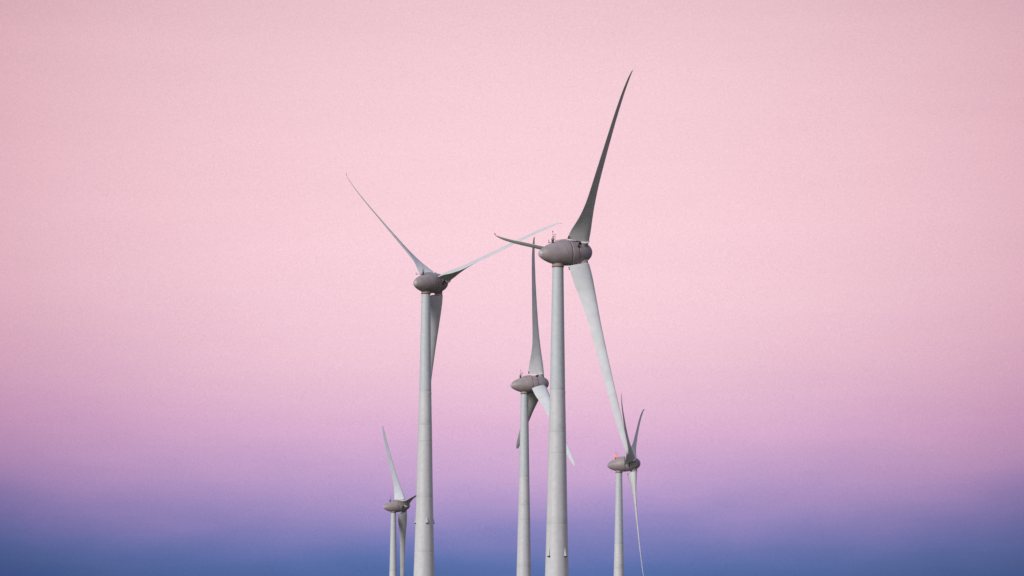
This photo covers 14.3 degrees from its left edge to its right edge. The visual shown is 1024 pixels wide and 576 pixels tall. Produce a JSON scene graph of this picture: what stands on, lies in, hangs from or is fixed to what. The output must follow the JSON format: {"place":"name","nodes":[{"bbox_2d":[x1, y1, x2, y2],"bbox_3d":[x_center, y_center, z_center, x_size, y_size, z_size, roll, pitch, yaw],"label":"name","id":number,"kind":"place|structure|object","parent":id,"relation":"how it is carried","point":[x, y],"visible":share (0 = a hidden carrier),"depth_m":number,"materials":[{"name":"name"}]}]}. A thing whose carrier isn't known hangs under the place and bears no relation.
{"place":"outdoors","nodes":[
{"label":"outdoors","id":0,"kind":"place"},
{"bbox_2d":[0,0,1023,575],"label":"sky","id":1,"kind":"structure","parent":0,"point":[806,262],"materials":[{"name":"pink"}]},
{"bbox_3d":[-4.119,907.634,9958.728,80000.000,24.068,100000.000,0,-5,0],"label":"ground","id":2,"kind":"structure","parent":0,"visible":0},
{"bbox_2d":[382,426,415,575],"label":"wind turbine","id":3,"kind":"object","parent":2,"relation":"on","point":[400,503],"visible":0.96,"depth_m":1415.96,"materials":[{"name":"paint"}]},
{"bbox_2d":[346,173,561,575],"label":"wind turbine","id":4,"kind":"object","parent":2,"relation":"on","point":[427,282],"visible":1,"depth_m":837.74,"materials":[{"name":"paint"}]},
{"bbox_2d":[510,237,574,575],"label":"wind turbine","id":5,"kind":"object","parent":2,"relation":"on","point":[533,390],"visible":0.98,"depth_m":988.72,"materials":[{"name":"paint"}]},
{"bbox_2d":[494,70,632,575],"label":"wind turbine","id":6,"kind":"object","parent":2,"relation":"on","point":[572,254],"visible":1,"depth_m":663.48,"materials":[{"name":"paint"}]},
{"bbox_2d":[607,391,644,575],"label":"wind turbine","id":7,"kind":"object","parent":2,"relation":"on","point":[630,461],"visible":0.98,"depth_m":1152.38,"materials":[{"name":"paint"}]}
]}

